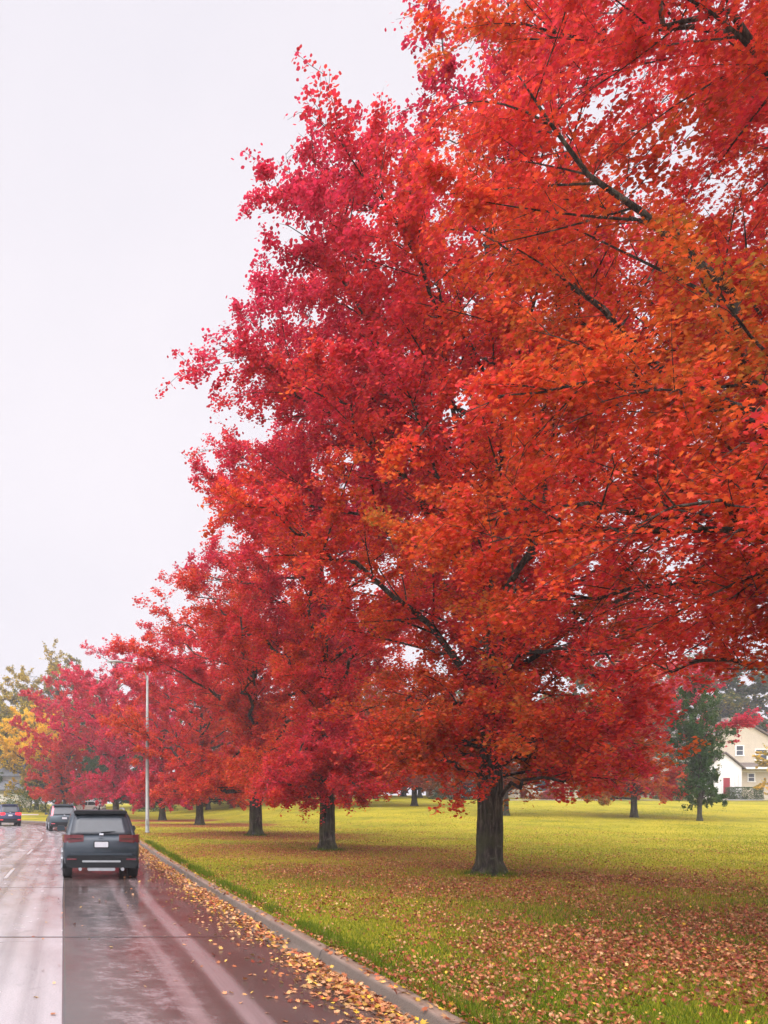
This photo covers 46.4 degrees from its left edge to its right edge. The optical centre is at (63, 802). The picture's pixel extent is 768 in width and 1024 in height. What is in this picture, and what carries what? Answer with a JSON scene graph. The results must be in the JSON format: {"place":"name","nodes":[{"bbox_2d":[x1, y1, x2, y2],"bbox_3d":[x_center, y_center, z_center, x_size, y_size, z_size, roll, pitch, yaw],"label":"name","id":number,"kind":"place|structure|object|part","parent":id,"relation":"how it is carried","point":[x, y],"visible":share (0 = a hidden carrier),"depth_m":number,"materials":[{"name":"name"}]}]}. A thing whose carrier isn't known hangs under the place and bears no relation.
{"place":"outdoors","nodes":[
{"label":"outdoors","id":0,"kind":"place"},
{"bbox_2d":[0,822,384,1023],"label":"road","id":1,"kind":"structure","parent":0,"point":[92,973],"depth_m":9.70,"materials":[{"name":"grey asphalt"}]},
{"bbox_2d":[0,804,20,825],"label":"blue crossover","id":2,"kind":"object","parent":1,"relation":"on","point":[10,813],"visible":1,"depth_m":62.13,"materials":[{"name":"blue paint"}]},
{"bbox_2d":[1,805,18,812],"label":"rear window","id":3,"kind":"structure","parent":2,"relation":"in","point":[5,809],"depth_m":62.32,"materials":[{"name":"grey glass"}]},
{"bbox_2d":[4,828,43,877],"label":"lane markings","id":4,"kind":"object","parent":1,"relation":"on","point":[12,869],"visible":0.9,"depth_m":22.17,"materials":[{"name":"paint"}]},
{"bbox_2d":[45,803,74,830],"bbox_3d":[-0.131,0.967,53.261,2.247,1.866,4.664,0,0,-5],"label":"grey suv","id":5,"kind":"object","parent":1,"relation":"on","point":[59,814],"visible":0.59,"depth_m":51.26,"materials":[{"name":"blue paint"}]},
{"bbox_3d":[0.019,0.546,51.384,1.536,0.592,0.475,0,0,-5],"label":"rear window","id":6,"kind":"part","parent":5,"relation":"part of","materials":[{"name":"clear glass"}]},
{"bbox_2d":[57,806,139,876],"bbox_3d":[0.920,0.997,21.516,2.228,1.806,4.668,0,0,0],"label":"dark suv","id":7,"kind":"object","parent":1,"relation":"on","point":[98,839],"visible":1,"depth_m":19.26,"materials":[{"name":"paint"}]},
{"bbox_3d":[0.920,0.547,19.636,1.520,0.503,0.475,0,0,0],"label":"rear window","id":8,"kind":"part","parent":7,"relation":"part of","materials":[{"name":"grey glass"}]},
{"bbox_2d":[0,841,470,1023],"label":"gutter leaves","id":9,"kind":"object","parent":1,"relation":"on","point":[378,1002],"visible":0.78,"depth_m":8.96,"materials":[{"name":"orange plant"}]},
{"bbox_2d":[21,820,469,1023],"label":"kerb","id":10,"kind":"structure","parent":1,"relation":"on","point":[406,1002],"depth_m":9.15,"materials":[{"name":"concrete"}]},
{"bbox_2d":[0,0,767,802],"label":"sky","id":11,"kind":"structure","parent":0,"point":[123,123],"materials":[{"name":"white"}]},
{"bbox_2d":[20,795,767,1023],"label":"lawn","id":12,"kind":"structure","parent":0,"point":[216,813],"depth_m":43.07,"materials":[{"name":"green plant"}]},
{"bbox_2d":[0,799,23,811],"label":"garden shrub","id":13,"kind":"object","parent":12,"relation":"on","point":[21,810],"visible":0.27,"depth_m":105.71,"materials":[{"name":"green plant"}]},
{"bbox_2d":[0,757,31,807],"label":"grey bungalow","id":14,"kind":"object","parent":12,"relation":"on","point":[7,775],"visible":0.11,"depth_m":123.10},
{"bbox_2d":[0,794,17,803],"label":"garage door","id":15,"kind":"structure","parent":14,"relation":"in","point":[1,795],"depth_m":121.33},
{"bbox_2d":[0,684,49,781],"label":"green tree","id":16,"kind":"object","parent":12,"relation":"on","point":[4,711],"visible":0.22,"depth_m":126.86,"materials":[{"name":"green plant"}]},
{"bbox_2d":[3,784,49,812],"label":"garden shrub","id":17,"kind":"object","parent":12,"relation":"on","point":[34,803],"visible":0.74,"depth_m":102.48,"materials":[{"name":"green plant"}]},
{"bbox_2d":[20,755,58,810],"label":"green tree","id":18,"kind":"object","parent":12,"relation":"on","point":[29,784],"visible":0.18,"depth_m":107.66,"materials":[{"name":"green plant"}]},
{"bbox_2d":[0,694,84,809],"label":"yellow tree","id":19,"kind":"object","parent":12,"relation":"on","point":[7,745],"visible":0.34,"depth_m":110.84,"materials":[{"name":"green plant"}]},
{"bbox_2d":[8,661,108,809],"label":"maple tree","id":20,"kind":"object","parent":12,"relation":"on","point":[59,785],"visible":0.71,"depth_m":95.78,"materials":[{"name":"red plant"}]},
{"bbox_2d":[0,638,120,803],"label":"green tree","id":21,"kind":"object","parent":12,"relation":"on","point":[21,675],"visible":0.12,"depth_m":146.51,"materials":[{"name":"green plant"}]},
{"bbox_2d":[51,722,123,805],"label":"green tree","id":22,"kind":"object","parent":12,"relation":"on","point":[93,760],"visible":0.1,"depth_m":125.87,"materials":[{"name":"green plant"}]},
{"bbox_2d":[69,757,109,800],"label":"green tree","id":23,"kind":"object","parent":12,"relation":"on","point":[91,765],"visible":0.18,"depth_m":111.74,"materials":[{"name":"green plant"}]},
{"bbox_2d":[75,800,105,809],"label":"white car","id":24,"kind":"object","parent":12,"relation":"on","point":[89,804],"visible":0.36,"depth_m":99.88,"materials":[{"name":"paint"}]},
{"bbox_2d":[35,637,193,809],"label":"maple tree","id":25,"kind":"object","parent":12,"relation":"on","point":[117,775],"visible":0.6,"depth_m":84.16,"materials":[{"name":"red plant"}]},
{"bbox_2d":[91,695,137,800],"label":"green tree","id":26,"kind":"object","parent":12,"relation":"on","point":[109,760],"visible":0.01,"depth_m":134.88,"materials":[{"name":"green plant"}]},
{"bbox_2d":[107,660,149,832],"bbox_3d":[3.705,-3.178,45.000,2.450,9.890,0.320,0,0,0],"label":"street lamp","id":27,"kind":"object","parent":12,"relation":"on","point":[147,763],"visible":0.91,"depth_m":44.92,"materials":[{"name":"grey metal"}]},
{"bbox_2d":[96,754,169,807],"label":"green tree","id":28,"kind":"object","parent":12,"relation":"on","point":[121,800],"visible":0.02,"depth_m":117.83,"materials":[{"name":"green plant"}]},
{"bbox_2d":[129,800,177,811],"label":"garden shrub","id":29,"kind":"object","parent":12,"relation":"on","point":[155,807],"visible":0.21,"depth_m":105.27,"materials":[{"name":"green plant"}]},
{"bbox_2d":[80,636,238,819],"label":"maple tree","id":30,"kind":"object","parent":12,"relation":"on","point":[154,764],"visible":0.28,"depth_m":74.43,"materials":[{"name":"red plant"}]},
{"bbox_2d":[155,697,212,808],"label":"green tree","id":31,"kind":"object","parent":12,"relation":"on","point":[184,728],"visible":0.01,"depth_m":107.38,"materials":[{"name":"green plant"}]},
{"bbox_2d":[105,616,292,824],"bbox_3d":[9.994,-6.451,59.621,13.915,16.618,13.792,0,0,0],"label":"maple tree","id":32,"kind":"object","parent":12,"relation":"on","point":[202,739],"visible":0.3,"depth_m":59.69,"materials":[{"name":"red plant"}]},
{"bbox_2d":[167,710,241,809],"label":"russet tree","id":33,"kind":"object","parent":12,"relation":"on","point":[208,806],"visible":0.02,"depth_m":97.27,"materials":[{"name":"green plant"}]},
{"bbox_2d":[209,692,287,805],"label":"russet tree","id":34,"kind":"object","parent":12,"relation":"on","point":[218,742],"visible":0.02,"depth_m":92.03,"materials":[{"name":"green plant"}]},
{"bbox_2d":[95,528,428,835],"bbox_3d":[9.327,-6.476,41.833,15.615,16.737,16.578,0,0,-26],"label":"maple tree","id":35,"kind":"object","parent":12,"relation":"on","point":[265,710],"visible":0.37,"depth_m":40.53,"materials":[{"name":"red plant"}]},
{"bbox_2d":[295,679,395,806],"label":"russet tree","id":36,"kind":"object","parent":12,"relation":"on","point":[374,688],"visible":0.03,"depth_m":74.74,"materials":[{"name":"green plant"}]},
{"bbox_2d":[172,352,551,850],"bbox_3d":[10.356,-7.341,28.802,12.620,18.430,13.930,0,0,0],"label":"maple tree","id":37,"kind":"object","parent":12,"relation":"on","point":[307,750],"visible":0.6,"depth_m":28.18,"materials":[{"name":"red plant"}]},
{"bbox_2d":[359,660,463,805],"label":"russet tree","id":38,"kind":"object","parent":12,"relation":"on","point":[423,785],"visible":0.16,"depth_m":73.49,"materials":[{"name":"red plant"}]},
{"bbox_2d":[378,686,460,795],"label":"russet tree","id":39,"kind":"object","parent":12,"relation":"on","point":[403,792],"visible":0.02,"depth_m":115.57,"materials":[{"name":"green plant"}]},
{"bbox_2d":[401,699,440,797],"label":"green tree","id":40,"kind":"object","parent":12,"relation":"on","point":[419,794],"depth_m":103.79,"materials":[{"name":"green plant"}]},
{"bbox_2d":[427,784,472,798],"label":"garden shrub","id":41,"kind":"object","parent":12,"relation":"on","point":[439,796],"visible":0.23,"depth_m":95.57,"materials":[{"name":"green plant"}]},
{"bbox_2d":[135,816,767,1023],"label":"fallen leaves","id":42,"kind":"object","parent":12,"relation":"on","point":[677,957],"visible":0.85,"depth_m":10.64,"materials":[{"name":"orange plant"}]},
{"bbox_2d":[155,0,767,876],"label":"maple tree","id":43,"kind":"object","parent":12,"relation":"on","point":[379,380],"visible":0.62,"depth_m":16.75,"materials":[{"name":"red plant"}]},
{"bbox_2d":[433,762,518,799],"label":"russet tree","id":44,"kind":"object","parent":12,"relation":"on","point":[468,783],"visible":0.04,"depth_m":93.21,"materials":[{"name":"red plant"}]},
{"bbox_2d":[426,762,577,797],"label":"grey roofed house","id":45,"kind":"structure","parent":12,"relation":"on","point":[512,795],"depth_m":104.00,"materials":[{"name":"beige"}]},
{"bbox_2d":[533,781,548,791],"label":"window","id":46,"kind":"structure","parent":45,"relation":"in","point":[535,785],"depth_m":103.96,"materials":[{"name":"white glass"}]},
{"bbox_2d":[449,686,558,815],"bbox_3d":[33.835,-4.308,60.187,9.360,10.891,9.411,0,0,-9],"label":"young maple","id":47,"kind":"object","parent":12,"relation":"on","point":[506,812],"visible":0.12,"depth_m":59.87,"materials":[{"name":"red plant"}]},
{"bbox_2d":[536,787,568,799],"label":"garden shrub","id":48,"kind":"object","parent":12,"relation":"on","point":[544,796],"visible":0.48,"depth_m":91.76,"materials":[{"name":"red plant"}]},
{"bbox_2d":[361,0,767,705],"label":"maple tree","id":49,"kind":"object","parent":12,"relation":"on","point":[683,404],"visible":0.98,"depth_m":9.63,"materials":[{"name":"red plant"}]},
{"bbox_2d":[539,662,682,751],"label":"green tree","id":50,"kind":"object","parent":12,"relation":"on","point":[581,686],"visible":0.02,"depth_m":111.65,"materials":[{"name":"green plant"}]},
{"bbox_2d":[569,719,658,797],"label":"green tree","id":51,"kind":"object","parent":12,"relation":"on","point":[578,788],"visible":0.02,"depth_m":91.79,"materials":[{"name":"green plant"}]},
{"bbox_2d":[542,605,767,817],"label":"young maple","id":52,"kind":"object","parent":12,"relation":"on","point":[661,788],"visible":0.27,"depth_m":56.39,"materials":[{"name":"red plant"}]},
{"bbox_2d":[641,727,720,800],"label":"green tree","id":53,"kind":"object","parent":12,"relation":"on","point":[672,756],"visible":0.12,"depth_m":89.76,"materials":[{"name":"green plant"}]},
{"bbox_2d":[666,653,736,820],"bbox_3d":[43.660,-4.389,54.051,3.799,11.606,3.974,0,0,-25],"label":"green tree","id":54,"kind":"object","parent":12,"relation":"on","point":[702,759],"visible":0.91,"depth_m":53.82,"materials":[{"name":"green plant"}]},
{"bbox_2d":[640,718,767,799],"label":"beige house","id":55,"kind":"structure","parent":12,"relation":"on","point":[738,764],"depth_m":95.00,"materials":[{"name":"beige paint"}]},
{"bbox_2d":[723,778,729,793],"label":"door","id":56,"kind":"structure","parent":55,"relation":"in","point":[726,781],"depth_m":93.35,"materials":[{"name":"red paint"}]},
{"bbox_2d":[735,745,744,755],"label":"window","id":57,"kind":"structure","parent":55,"relation":"in","point":[739,749],"depth_m":94.96,"materials":[{"name":"white glass"}]},
{"bbox_2d":[747,773,755,781],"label":"window","id":58,"kind":"structure","parent":55,"relation":"in","point":[750,776],"depth_m":94.96,"materials":[{"name":"white glass"}]},
{"bbox_2d":[754,749,767,760],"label":"window","id":59,"kind":"structure","parent":55,"relation":"in","point":[766,757],"depth_m":94.97,"materials":[{"name":"white glass"}]},
{"bbox_2d":[653,643,767,737],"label":"green tree","id":60,"kind":"object","parent":12,"relation":"on","point":[729,696],"visible":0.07,"depth_m":112.00,"materials":[{"name":"green plant"}]},
{"bbox_2d":[696,656,767,732],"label":"green tree","id":61,"kind":"object","parent":12,"relation":"on","point":[752,689],"visible":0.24,"depth_m":112.06,"materials":[{"name":"green plant"}]},
{"bbox_2d":[725,787,764,799],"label":"clipped hedge","id":62,"kind":"object","parent":12,"relation":"on","point":[733,795],"visible":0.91,"depth_m":91.76,"materials":[{"name":"green plant"}]},
{"bbox_2d":[752,743,767,794],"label":"yellow tree","id":63,"kind":"object","parent":12,"relation":"on","point":[760,786],"visible":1,"depth_m":85.78,"materials":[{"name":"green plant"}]}
]}

